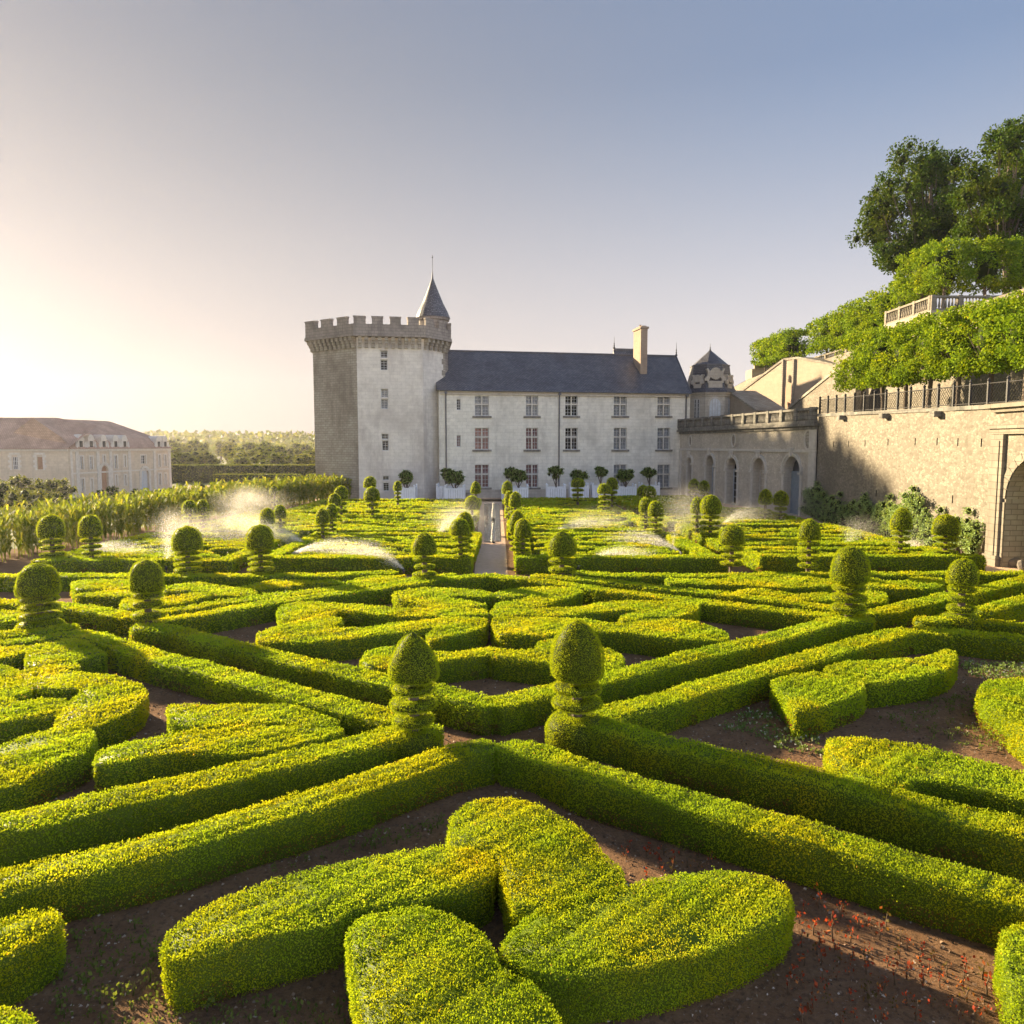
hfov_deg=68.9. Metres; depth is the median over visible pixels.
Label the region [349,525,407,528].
scroll hedge
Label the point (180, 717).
leaf hedge
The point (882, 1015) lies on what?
rose plant
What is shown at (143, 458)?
window
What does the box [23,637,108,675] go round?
heart hedge
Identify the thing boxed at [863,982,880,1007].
rose plant
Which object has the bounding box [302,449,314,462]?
wood tree
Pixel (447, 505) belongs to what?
scroll hedge
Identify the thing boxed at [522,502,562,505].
scroll hedge
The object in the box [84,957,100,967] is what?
seedling
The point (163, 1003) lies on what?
seedling
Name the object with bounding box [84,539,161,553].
sprinkler
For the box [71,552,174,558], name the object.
scroll hedge
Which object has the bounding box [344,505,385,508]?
scroll hedge
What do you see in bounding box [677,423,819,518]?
gallery
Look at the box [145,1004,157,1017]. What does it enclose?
seedling
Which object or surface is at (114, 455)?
window
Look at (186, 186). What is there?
sky
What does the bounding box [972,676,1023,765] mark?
leaf hedge
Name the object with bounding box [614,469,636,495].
tub tree
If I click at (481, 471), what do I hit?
window
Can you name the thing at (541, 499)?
scroll hedge
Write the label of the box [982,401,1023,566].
stone portal
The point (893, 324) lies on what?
belvedere
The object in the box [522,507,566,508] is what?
scroll hedge
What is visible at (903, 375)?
clipped tree
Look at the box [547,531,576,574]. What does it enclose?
topiary
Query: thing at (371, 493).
topiary
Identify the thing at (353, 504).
scroll hedge
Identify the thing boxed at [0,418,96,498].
stable wing
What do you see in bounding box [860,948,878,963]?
rose plant
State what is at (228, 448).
wood tree
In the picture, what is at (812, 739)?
pale flower
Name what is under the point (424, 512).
box hedge
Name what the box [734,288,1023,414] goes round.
terrace retaining wall
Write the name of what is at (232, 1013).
seedling
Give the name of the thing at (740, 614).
box hedge
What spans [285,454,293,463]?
wood tree
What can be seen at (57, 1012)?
seedling
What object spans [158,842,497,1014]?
leaf hedge
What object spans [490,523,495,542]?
fountain jet
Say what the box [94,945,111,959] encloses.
seedling
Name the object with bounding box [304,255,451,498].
keep
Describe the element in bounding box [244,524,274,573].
topiary
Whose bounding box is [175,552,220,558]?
scroll hedge
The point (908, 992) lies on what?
rose plant
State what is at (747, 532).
scroll hedge
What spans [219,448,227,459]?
wood tree
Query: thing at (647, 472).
tub tree
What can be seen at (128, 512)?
maize
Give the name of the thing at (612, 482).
topiary
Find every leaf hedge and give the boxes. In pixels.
[0,726,99,816]
[0,906,67,1013]
[0,1005,37,1023]
[91,723,345,794]
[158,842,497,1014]
[165,701,340,737]
[343,903,561,1023]
[445,795,626,942]
[497,866,796,1023]
[768,669,867,738]
[821,735,1023,820]
[822,649,958,708]
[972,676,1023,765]
[991,922,1023,1023]
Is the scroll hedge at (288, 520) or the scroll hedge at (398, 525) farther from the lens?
the scroll hedge at (288, 520)
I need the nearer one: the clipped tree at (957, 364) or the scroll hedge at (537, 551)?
the scroll hedge at (537, 551)
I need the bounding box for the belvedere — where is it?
[884,310,945,327]
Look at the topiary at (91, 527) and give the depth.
32.86 m
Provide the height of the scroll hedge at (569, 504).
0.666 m
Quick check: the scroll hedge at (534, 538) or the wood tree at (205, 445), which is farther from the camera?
the wood tree at (205, 445)
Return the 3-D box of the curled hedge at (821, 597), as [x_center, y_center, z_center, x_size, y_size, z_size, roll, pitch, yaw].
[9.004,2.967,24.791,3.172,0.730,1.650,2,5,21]
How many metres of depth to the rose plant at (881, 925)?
8.32 m
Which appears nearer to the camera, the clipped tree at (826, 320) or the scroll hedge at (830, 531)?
the scroll hedge at (830, 531)
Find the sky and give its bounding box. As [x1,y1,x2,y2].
[0,0,1023,439]
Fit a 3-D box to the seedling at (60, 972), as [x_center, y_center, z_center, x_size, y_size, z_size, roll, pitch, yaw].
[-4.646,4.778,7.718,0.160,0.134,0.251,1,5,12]
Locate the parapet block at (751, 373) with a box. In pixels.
[746,369,767,379]
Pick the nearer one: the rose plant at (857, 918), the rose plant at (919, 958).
the rose plant at (919, 958)
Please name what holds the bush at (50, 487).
on the ground
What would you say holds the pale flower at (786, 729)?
on the garden soil
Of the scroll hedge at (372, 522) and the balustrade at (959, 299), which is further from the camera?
the balustrade at (959, 299)
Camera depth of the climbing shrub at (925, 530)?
39.74 m
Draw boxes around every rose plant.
[643,842,653,857]
[654,847,660,859]
[667,858,676,874]
[669,849,679,860]
[785,971,797,994]
[794,966,804,984]
[796,996,811,1021]
[797,910,805,923]
[797,930,808,946]
[797,949,807,965]
[804,917,821,934]
[807,991,817,1011]
[810,886,822,908]
[812,980,819,998]
[816,932,824,945]
[818,946,826,965]
[820,977,830,994]
[822,991,838,1005]
[823,905,835,926]
[824,918,838,938]
[829,939,839,952]
[840,903,848,919]
[841,925,858,942]
[845,985,856,1000]
[847,946,855,960]
[850,913,867,929]
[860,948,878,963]
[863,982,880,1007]
[864,959,873,974]
[872,922,884,939]
[875,1006,888,1021]
[877,985,886,1001]
[880,906,890,930]
[889,996,898,1011]
[891,961,905,984]
[893,944,908,958]
[900,958,913,979]
[902,989,914,1005]
[911,994,929,1021]
[913,968,931,987]
[916,947,923,962]
[923,958,932,973]
[938,971,948,988]
[941,961,953,977]
[956,985,975,1001]
[957,970,969,986]
[960,953,975,969]
[966,998,987,1019]
[975,957,988,979]
[984,971,991,995]
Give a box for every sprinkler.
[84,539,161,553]
[118,487,383,548]
[146,509,196,572]
[200,481,291,522]
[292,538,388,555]
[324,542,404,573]
[401,485,499,534]
[502,514,659,529]
[577,545,651,569]
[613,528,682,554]
[618,486,790,552]
[671,502,863,522]
[756,456,829,519]
[841,519,892,541]
[890,510,939,547]
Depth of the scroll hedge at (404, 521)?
48.52 m
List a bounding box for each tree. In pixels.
[167,438,184,448]
[171,447,197,463]
[182,443,193,452]
[185,439,200,448]
[190,450,223,464]
[191,442,210,452]
[191,447,211,454]
[214,441,228,460]
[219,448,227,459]
[220,438,236,448]
[221,443,238,459]
[226,451,251,463]
[227,456,249,463]
[233,446,248,452]
[233,449,258,456]
[239,442,257,451]
[247,446,278,463]
[255,452,289,464]
[256,441,275,452]
[273,445,288,457]
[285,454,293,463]
[286,447,294,458]
[288,453,312,464]
[290,442,299,449]
[292,448,306,458]
[300,443,311,451]
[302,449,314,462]
[308,450,314,463]
[395,469,417,498]
[436,468,456,498]
[444,469,465,499]
[501,466,520,499]
[508,468,528,497]
[545,465,565,497]
[568,469,589,498]
[590,466,610,497]
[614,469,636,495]
[638,467,659,495]
[749,339,775,371]
[755,337,778,365]
[764,333,801,362]
[773,326,810,358]
[804,318,837,355]
[817,310,862,349]
[829,329,888,411]
[830,303,864,346]
[843,296,879,342]
[845,135,974,280]
[848,327,911,409]
[860,288,895,331]
[868,324,936,408]
[878,278,928,329]
[891,313,962,407]
[892,248,952,302]
[912,236,979,307]
[914,304,987,410]
[942,295,1023,403]
[944,114,1023,293]
[955,234,1023,294]
[970,289,1023,399]
[989,238,1023,294]
[1010,287,1023,363]
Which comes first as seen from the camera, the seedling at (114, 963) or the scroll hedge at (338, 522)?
the seedling at (114, 963)
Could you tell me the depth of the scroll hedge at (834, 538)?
39.88 m
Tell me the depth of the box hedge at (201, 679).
16.19 m
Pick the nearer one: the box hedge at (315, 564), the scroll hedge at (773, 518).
the box hedge at (315, 564)
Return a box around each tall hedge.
[171,463,315,482]
[212,473,302,483]
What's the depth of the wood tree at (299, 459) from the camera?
168.01 m
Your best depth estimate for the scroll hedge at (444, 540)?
39.06 m
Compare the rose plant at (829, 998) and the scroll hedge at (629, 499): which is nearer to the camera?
the rose plant at (829, 998)
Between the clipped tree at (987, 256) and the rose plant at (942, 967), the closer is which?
the rose plant at (942, 967)
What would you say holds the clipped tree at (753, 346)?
on the upper terrace ground
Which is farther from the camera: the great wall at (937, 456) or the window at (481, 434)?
the window at (481, 434)
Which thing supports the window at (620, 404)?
in the manor house
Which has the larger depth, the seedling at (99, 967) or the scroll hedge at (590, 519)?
the scroll hedge at (590, 519)
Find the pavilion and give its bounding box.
[688,346,735,417]
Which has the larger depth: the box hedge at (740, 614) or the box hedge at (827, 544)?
the box hedge at (827, 544)
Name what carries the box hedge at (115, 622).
on the garden soil
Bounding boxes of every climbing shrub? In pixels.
[798,481,828,521]
[818,491,847,525]
[842,492,876,532]
[867,493,903,536]
[887,485,930,544]
[917,505,954,549]
[942,506,985,553]
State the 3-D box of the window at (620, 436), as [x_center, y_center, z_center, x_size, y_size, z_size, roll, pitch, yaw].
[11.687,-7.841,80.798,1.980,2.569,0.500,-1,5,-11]
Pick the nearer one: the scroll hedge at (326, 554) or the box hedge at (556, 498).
the scroll hedge at (326, 554)
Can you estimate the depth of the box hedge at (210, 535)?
41.46 m
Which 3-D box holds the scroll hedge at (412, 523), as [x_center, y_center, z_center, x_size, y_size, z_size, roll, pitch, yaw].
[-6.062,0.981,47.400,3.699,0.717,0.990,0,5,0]
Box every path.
[302,495,675,503]
[474,499,507,574]
[721,503,1018,571]
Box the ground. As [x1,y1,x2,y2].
[0,454,315,548]
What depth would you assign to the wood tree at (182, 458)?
167.10 m
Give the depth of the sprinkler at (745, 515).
48.44 m
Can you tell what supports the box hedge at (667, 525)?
on the garden soil
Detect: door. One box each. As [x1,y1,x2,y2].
[102,466,106,494]
[711,467,712,494]
[733,469,735,503]
[759,463,763,507]
[790,471,799,513]
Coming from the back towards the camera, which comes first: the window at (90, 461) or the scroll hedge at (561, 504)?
the window at (90, 461)
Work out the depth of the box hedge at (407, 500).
68.86 m
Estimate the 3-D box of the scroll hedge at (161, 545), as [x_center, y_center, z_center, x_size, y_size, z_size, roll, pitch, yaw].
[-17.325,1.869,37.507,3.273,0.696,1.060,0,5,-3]
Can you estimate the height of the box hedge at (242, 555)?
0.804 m
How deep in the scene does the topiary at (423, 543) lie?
27.54 m
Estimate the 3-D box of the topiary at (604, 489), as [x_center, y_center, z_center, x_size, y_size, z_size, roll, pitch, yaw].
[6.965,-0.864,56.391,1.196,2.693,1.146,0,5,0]
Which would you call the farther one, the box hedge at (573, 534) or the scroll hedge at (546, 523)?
the scroll hedge at (546, 523)
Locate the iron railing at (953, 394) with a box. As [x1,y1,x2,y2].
[819,375,1023,413]
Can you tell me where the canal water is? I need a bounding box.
[484,504,499,540]
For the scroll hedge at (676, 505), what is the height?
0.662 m
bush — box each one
[0,479,19,511]
[1,473,33,498]
[1,488,55,519]
[23,478,62,499]
[45,493,66,514]
[51,477,77,502]
[95,488,103,496]
[106,486,118,499]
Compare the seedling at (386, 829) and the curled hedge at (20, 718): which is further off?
the curled hedge at (20, 718)
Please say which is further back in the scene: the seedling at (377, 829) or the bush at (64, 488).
the bush at (64, 488)
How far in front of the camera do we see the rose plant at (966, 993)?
7.39 m
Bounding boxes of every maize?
[0,473,336,552]
[0,474,351,561]
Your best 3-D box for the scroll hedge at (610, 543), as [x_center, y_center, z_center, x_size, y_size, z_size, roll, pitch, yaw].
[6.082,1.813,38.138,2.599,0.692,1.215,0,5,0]
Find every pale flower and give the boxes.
[719,720,733,728]
[734,723,747,731]
[737,711,753,718]
[762,713,776,720]
[766,740,787,748]
[774,723,788,732]
[775,734,791,741]
[788,740,801,745]
[796,745,811,751]
[798,735,819,743]
[804,747,822,756]
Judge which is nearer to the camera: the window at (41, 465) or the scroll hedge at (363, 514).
the scroll hedge at (363, 514)
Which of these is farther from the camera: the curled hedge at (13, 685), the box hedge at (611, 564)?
the box hedge at (611, 564)
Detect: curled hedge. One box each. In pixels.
[0,643,43,670]
[0,663,33,702]
[0,692,67,745]
[17,667,149,752]
[69,578,128,602]
[74,588,132,609]
[119,597,163,611]
[160,592,211,609]
[162,581,258,601]
[235,578,345,595]
[255,614,488,662]
[276,600,488,628]
[346,574,406,584]
[359,645,492,683]
[391,586,492,612]
[488,638,625,685]
[489,599,701,629]
[490,615,729,657]
[492,586,583,610]
[664,574,832,594]
[735,587,833,603]
[854,590,888,608]
[864,576,945,603]
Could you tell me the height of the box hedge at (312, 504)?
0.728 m
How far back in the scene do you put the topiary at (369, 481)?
60.96 m
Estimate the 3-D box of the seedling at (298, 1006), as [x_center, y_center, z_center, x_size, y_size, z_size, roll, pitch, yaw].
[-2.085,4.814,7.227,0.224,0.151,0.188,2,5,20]
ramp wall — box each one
[730,390,786,414]
[741,357,835,421]
[788,369,868,422]
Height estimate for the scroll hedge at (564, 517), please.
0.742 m
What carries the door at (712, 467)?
in the gallery
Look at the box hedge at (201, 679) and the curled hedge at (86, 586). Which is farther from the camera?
the curled hedge at (86, 586)
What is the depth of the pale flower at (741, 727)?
14.40 m
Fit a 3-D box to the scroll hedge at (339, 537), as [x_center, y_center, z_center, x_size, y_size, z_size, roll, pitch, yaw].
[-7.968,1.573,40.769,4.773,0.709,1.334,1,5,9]
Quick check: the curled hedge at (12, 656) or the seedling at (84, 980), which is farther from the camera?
the curled hedge at (12, 656)
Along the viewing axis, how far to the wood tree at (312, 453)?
193.90 m
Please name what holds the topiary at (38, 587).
on the garden soil
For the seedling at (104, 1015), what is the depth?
7.13 m
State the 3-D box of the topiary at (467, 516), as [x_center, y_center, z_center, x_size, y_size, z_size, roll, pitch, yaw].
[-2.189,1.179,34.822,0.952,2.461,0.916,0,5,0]
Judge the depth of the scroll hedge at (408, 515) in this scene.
52.89 m
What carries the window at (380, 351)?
in the keep
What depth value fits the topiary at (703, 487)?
62.18 m
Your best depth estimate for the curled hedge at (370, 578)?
27.66 m
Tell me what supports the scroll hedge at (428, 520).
on the garden soil
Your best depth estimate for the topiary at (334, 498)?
48.90 m
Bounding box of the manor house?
[436,325,691,497]
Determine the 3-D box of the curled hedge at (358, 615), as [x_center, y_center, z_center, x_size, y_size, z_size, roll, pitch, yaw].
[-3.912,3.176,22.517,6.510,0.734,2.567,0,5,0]
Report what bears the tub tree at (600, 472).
on the path at (493, 499)
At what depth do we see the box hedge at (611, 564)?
31.90 m
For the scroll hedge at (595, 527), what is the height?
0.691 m
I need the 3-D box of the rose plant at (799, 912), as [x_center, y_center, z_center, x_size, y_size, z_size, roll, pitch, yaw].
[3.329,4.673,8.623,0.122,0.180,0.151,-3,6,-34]
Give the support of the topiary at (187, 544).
on the garden soil
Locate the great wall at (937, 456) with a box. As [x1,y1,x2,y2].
[816,405,993,554]
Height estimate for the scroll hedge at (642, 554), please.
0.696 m
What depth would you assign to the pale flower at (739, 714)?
15.05 m
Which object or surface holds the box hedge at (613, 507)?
on the garden soil
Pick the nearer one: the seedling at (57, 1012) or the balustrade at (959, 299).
the seedling at (57, 1012)
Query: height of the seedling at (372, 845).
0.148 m
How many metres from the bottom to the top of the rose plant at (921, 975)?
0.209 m
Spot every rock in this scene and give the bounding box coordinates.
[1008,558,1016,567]
[1017,560,1023,570]
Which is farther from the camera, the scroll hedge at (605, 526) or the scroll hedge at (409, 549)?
the scroll hedge at (605, 526)
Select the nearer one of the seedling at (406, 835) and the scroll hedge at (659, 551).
the seedling at (406, 835)
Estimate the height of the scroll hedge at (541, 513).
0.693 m
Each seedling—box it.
[48,990,73,1010]
[52,985,71,992]
[53,964,77,985]
[54,1000,73,1018]
[65,927,85,939]
[69,969,87,980]
[71,932,82,948]
[74,969,99,989]
[76,986,97,1001]
[77,1006,95,1017]
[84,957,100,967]
[87,919,104,933]
[87,986,111,1004]
[88,957,110,976]
[89,935,106,948]
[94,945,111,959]
[94,1007,116,1023]
[97,990,122,1007]
[98,983,111,991]
[100,926,112,938]
[106,953,123,969]
[107,968,122,975]
[108,1016,134,1023]
[111,947,126,956]
[111,981,129,991]
[123,981,142,996]
[123,999,137,1013]
[127,915,142,930]
[129,931,155,947]
[129,951,140,964]
[137,936,160,952]
[139,990,158,1003]
[140,967,152,983]
[143,947,158,963]
[144,1015,162,1023]
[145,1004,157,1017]
[146,977,163,991]
[152,994,169,1004]
[164,1008,182,1016]
[168,1011,185,1023]
[214,1010,238,1023]
[218,999,232,1019]
[239,1009,260,1021]
[252,993,274,1007]
[260,999,291,1016]
[278,1010,288,1023]
[288,997,309,1016]
[309,1012,324,1023]
[325,996,348,1016]
[354,837,367,848]
[364,832,379,841]
[368,826,382,835]
[370,836,383,848]
[384,828,395,836]
[390,833,404,843]
[405,829,415,837]
[427,823,437,833]
[434,812,444,824]
[970,733,986,741]
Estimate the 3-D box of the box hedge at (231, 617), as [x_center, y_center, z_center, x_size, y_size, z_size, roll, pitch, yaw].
[-5.611,2.963,24.992,12.272,0.735,1.264,-4,7,-39]
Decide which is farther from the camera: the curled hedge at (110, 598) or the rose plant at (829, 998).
the curled hedge at (110, 598)
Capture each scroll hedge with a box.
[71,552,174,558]
[99,550,154,554]
[102,547,202,552]
[126,539,170,547]
[131,542,170,549]
[141,537,221,541]
[155,550,213,556]
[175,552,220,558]
[203,539,245,545]
[203,542,244,550]
[205,525,248,528]
[208,545,243,557]
[215,522,269,526]
[220,523,289,527]
[229,520,278,524]
[230,518,298,522]
[231,537,245,541]
[242,515,296,518]
[255,512,311,515]
[273,522,315,526]
[284,525,347,528]
[286,516,349,522]
[287,521,343,523]
[288,553,363,555]
[297,523,356,527]
[298,513,351,517]
[299,515,356,520]
[299,519,338,521]
[299,551,359,554]
[300,546,396,554]
[311,544,368,547]
[312,540,392,546]
[316,503,363,506]
[317,538,378,542]
[324,534,406,539]
[337,523,388,526]
[342,518,401,523]
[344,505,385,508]
[346,508,397,509]
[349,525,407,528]
[350,521,387,524]
[354,504,402,506]
[354,513,402,517]
[355,517,417,520]
[360,512,386,515]
[360,515,418,519]
[360,524,421,528]
[362,550,411,555]
[375,501,421,503]
[378,503,420,505]
[379,537,412,544]
[379,543,449,551]
[387,505,443,508]
[389,522,442,526]
[390,519,450,524]
[391,512,421,516]
[395,541,456,548]
[402,501,433,504]
[402,546,454,552]
[404,514,447,519]
[405,519,452,522]
[406,507,455,509]
[407,534,455,538]
[409,504,450,507]
[417,525,447,528]
[420,517,455,520]
[422,515,458,517]
[426,513,459,516]
[426,524,449,527]
[434,500,458,502]
[434,502,463,504]
[435,538,454,542]
[437,549,456,554]
[449,505,463,508]
[517,506,542,508]
[521,499,561,501]
[521,512,549,514]
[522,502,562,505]
[522,503,557,505]
[522,504,569,506]
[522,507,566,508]
[523,500,562,502]
[523,514,586,521]
[524,513,584,516]
[525,501,567,504]
[525,516,562,520]
[526,519,560,521]
[529,520,590,524]
[529,522,578,526]
[530,524,585,528]
[530,539,606,553]
[531,526,561,528]
[531,535,552,542]
[533,546,588,555]
[537,537,581,541]
[540,550,585,553]
[543,506,592,508]
[544,543,642,550]
[557,511,615,515]
[563,503,602,505]
[564,500,597,502]
[565,518,606,522]
[566,517,620,521]
[568,526,603,528]
[571,507,609,509]
[572,504,600,507]
[574,534,636,541]
[580,522,627,526]
[586,513,623,516]
[587,515,626,521]
[587,523,625,527]
[587,549,679,554]
[588,537,659,546]
[595,547,666,551]
[597,520,634,526]
[606,541,654,545]
[607,526,643,528]
[619,552,670,555]
[626,497,673,500]
[643,544,682,552]
[657,497,681,498]
[662,504,689,506]
[664,512,698,515]
[665,511,727,513]
[668,514,718,515]
[668,515,724,519]
[676,518,743,520]
[677,517,742,519]
[705,528,773,533]
[712,526,752,530]
[715,531,758,533]
[718,533,794,537]
[720,512,753,514]
[721,513,758,515]
[725,514,778,518]
[733,510,757,513]
[742,517,777,519]
[745,518,789,520]
[745,536,798,541]
[745,539,806,542]
[757,527,796,532]
[760,549,833,554]
[766,532,824,535]
[780,529,840,533]
[811,539,874,542]
[818,526,831,529]
[820,536,860,541]
[821,533,860,537]
[863,549,930,554]
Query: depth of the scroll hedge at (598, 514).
53.37 m
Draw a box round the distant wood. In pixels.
[145,429,314,456]
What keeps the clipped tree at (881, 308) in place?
on the upper terrace ground
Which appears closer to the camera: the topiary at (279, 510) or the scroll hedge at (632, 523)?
the topiary at (279, 510)
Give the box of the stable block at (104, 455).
[13,418,171,497]
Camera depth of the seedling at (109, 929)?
8.38 m
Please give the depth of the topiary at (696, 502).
41.80 m
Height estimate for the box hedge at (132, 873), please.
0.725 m
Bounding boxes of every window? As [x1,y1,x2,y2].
[8,453,21,469]
[33,453,46,469]
[79,455,84,469]
[80,477,85,491]
[88,455,93,469]
[90,477,93,490]
[113,454,118,468]
[114,474,118,485]
[123,454,126,466]
[123,474,127,485]
[140,454,146,463]
[158,454,161,466]
[158,472,161,485]
[163,454,167,465]
[164,472,167,483]
[380,351,387,357]
[380,360,387,369]
[381,389,387,396]
[381,399,387,408]
[382,441,388,450]
[457,435,460,446]
[472,396,491,417]
[472,428,491,451]
[475,464,491,489]
[524,396,540,417]
[524,428,540,451]
[526,464,540,489]
[563,396,579,417]
[563,428,579,451]
[611,397,628,417]
[611,428,628,450]
[614,464,625,485]
[655,397,672,417]
[655,428,672,450]
[657,464,671,488]
[694,399,699,417]
[707,396,722,416]
[728,399,729,414]
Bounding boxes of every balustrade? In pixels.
[677,407,818,429]
[754,364,771,368]
[815,344,858,358]
[884,295,929,324]
[930,295,998,309]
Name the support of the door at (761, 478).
in the gallery
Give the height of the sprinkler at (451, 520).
3.505 m
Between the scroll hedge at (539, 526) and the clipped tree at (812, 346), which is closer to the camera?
the scroll hedge at (539, 526)
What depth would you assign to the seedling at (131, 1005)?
7.30 m
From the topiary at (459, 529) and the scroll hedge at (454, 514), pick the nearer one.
the topiary at (459, 529)
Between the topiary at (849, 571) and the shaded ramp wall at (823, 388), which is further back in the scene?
the shaded ramp wall at (823, 388)
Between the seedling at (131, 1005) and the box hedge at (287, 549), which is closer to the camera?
the seedling at (131, 1005)
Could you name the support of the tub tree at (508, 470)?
on the path at (493, 499)
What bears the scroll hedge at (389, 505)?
on the garden soil
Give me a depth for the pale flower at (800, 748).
13.43 m
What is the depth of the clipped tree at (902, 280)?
65.78 m
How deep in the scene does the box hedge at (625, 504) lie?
65.59 m
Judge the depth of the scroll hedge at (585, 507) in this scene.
59.87 m
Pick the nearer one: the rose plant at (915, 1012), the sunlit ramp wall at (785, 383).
the rose plant at (915, 1012)
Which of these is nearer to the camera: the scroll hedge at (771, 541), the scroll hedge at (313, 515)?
the scroll hedge at (771, 541)
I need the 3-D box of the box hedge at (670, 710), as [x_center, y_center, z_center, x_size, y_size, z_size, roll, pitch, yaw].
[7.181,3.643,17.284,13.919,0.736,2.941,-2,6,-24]
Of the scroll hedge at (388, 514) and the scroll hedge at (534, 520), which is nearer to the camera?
the scroll hedge at (534, 520)
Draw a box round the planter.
[465,492,477,497]
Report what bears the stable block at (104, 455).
on the ground
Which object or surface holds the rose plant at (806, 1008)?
on the garden soil
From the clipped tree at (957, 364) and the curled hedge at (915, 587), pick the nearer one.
the curled hedge at (915, 587)
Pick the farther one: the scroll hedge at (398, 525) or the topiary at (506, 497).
the topiary at (506, 497)
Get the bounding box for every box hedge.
[0,569,398,591]
[0,572,456,636]
[0,609,22,631]
[0,623,81,639]
[0,628,395,738]
[0,723,444,869]
[0,738,500,925]
[30,556,237,573]
[43,533,155,557]
[128,622,502,735]
[144,531,299,540]
[152,572,493,633]
[176,527,449,538]
[194,510,258,528]
[220,533,296,571]
[251,553,473,574]
[252,509,479,517]
[264,533,321,555]
[286,499,327,509]
[286,508,464,510]
[311,531,482,542]
[321,498,481,504]
[457,533,481,568]
[468,511,479,526]
[486,572,840,629]
[486,614,875,735]
[493,739,1023,947]
[504,508,622,515]
[506,512,509,537]
[506,527,664,540]
[513,534,531,567]
[513,554,727,574]
[521,497,598,500]
[521,509,629,514]
[530,531,676,544]
[530,573,1023,632]
[572,569,1023,587]
[585,716,1023,880]
[596,498,621,509]
[596,626,1023,734]
[610,495,685,499]
[613,495,637,510]
[620,511,660,528]
[632,506,724,513]
[638,507,760,514]
[640,512,672,527]
[664,519,802,530]
[664,532,717,555]
[674,522,831,532]
[677,523,717,552]
[713,540,914,554]
[729,545,933,559]
[734,548,760,571]
[753,508,803,519]
[754,552,986,572]
[822,523,897,542]
[912,615,1023,635]
[921,547,957,553]
[974,593,1023,622]
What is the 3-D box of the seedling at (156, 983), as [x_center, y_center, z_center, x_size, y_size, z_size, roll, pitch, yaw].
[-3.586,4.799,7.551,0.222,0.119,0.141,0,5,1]
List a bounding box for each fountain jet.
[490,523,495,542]
[491,503,494,519]
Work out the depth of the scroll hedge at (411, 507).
61.66 m
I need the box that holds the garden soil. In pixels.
[0,499,1023,1023]
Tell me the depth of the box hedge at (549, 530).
43.40 m
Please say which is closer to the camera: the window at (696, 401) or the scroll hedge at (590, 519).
the scroll hedge at (590, 519)
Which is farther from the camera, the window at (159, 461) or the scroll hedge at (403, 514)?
the window at (159, 461)
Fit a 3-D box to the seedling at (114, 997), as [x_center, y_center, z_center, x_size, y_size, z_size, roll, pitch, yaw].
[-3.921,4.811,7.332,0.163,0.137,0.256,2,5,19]
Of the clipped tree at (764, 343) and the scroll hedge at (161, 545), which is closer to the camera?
the scroll hedge at (161, 545)
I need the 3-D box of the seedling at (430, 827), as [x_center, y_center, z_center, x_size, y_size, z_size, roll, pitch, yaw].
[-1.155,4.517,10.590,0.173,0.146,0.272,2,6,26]
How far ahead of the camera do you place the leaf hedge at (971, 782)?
11.33 m
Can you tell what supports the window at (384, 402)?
in the keep
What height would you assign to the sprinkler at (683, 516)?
4.391 m
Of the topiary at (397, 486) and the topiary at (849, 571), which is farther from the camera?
the topiary at (397, 486)
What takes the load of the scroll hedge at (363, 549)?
on the garden soil
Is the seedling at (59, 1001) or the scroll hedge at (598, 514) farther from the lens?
the scroll hedge at (598, 514)
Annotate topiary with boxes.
[13,562,65,630]
[36,514,67,556]
[77,514,102,557]
[127,559,165,623]
[170,525,203,572]
[181,500,197,526]
[196,499,209,527]
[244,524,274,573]
[259,507,275,533]
[269,485,278,509]
[273,504,286,532]
[314,508,329,538]
[325,503,337,531]
[327,493,341,518]
[334,485,348,514]
[363,476,376,507]
[363,486,379,514]
[386,632,443,763]
[393,481,401,505]
[410,531,436,578]
[449,518,470,557]
[456,511,474,549]
[463,495,479,528]
[470,481,480,502]
[501,480,512,506]
[503,490,513,518]
[508,491,521,519]
[508,509,525,552]
[513,518,531,555]
[544,618,604,761]
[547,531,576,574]
[571,478,584,504]
[597,483,611,509]
[606,477,618,506]
[637,485,645,504]
[638,497,650,528]
[642,485,656,500]
[647,500,664,532]
[688,478,698,500]
[690,497,702,532]
[698,480,709,498]
[699,495,721,535]
[718,524,745,572]
[757,488,772,518]
[773,490,788,519]
[796,518,820,571]
[829,545,870,618]
[889,507,912,553]
[931,514,960,554]
[940,558,981,631]
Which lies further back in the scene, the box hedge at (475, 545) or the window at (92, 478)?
the window at (92, 478)
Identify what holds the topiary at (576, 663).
on the garden soil
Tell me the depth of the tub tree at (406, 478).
73.46 m
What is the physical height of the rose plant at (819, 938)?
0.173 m
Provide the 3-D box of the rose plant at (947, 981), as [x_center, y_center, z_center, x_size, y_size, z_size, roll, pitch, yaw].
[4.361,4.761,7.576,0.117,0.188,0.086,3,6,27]
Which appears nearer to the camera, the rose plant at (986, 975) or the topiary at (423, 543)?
the rose plant at (986, 975)
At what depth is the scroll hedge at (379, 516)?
51.89 m
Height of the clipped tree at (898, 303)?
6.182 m
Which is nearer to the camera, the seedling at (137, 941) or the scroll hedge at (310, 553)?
the seedling at (137, 941)
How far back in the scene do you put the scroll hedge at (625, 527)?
45.00 m
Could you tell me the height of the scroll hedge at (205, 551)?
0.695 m
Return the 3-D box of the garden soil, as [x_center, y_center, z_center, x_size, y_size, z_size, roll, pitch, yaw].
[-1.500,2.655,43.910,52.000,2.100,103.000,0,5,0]
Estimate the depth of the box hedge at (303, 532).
43.38 m

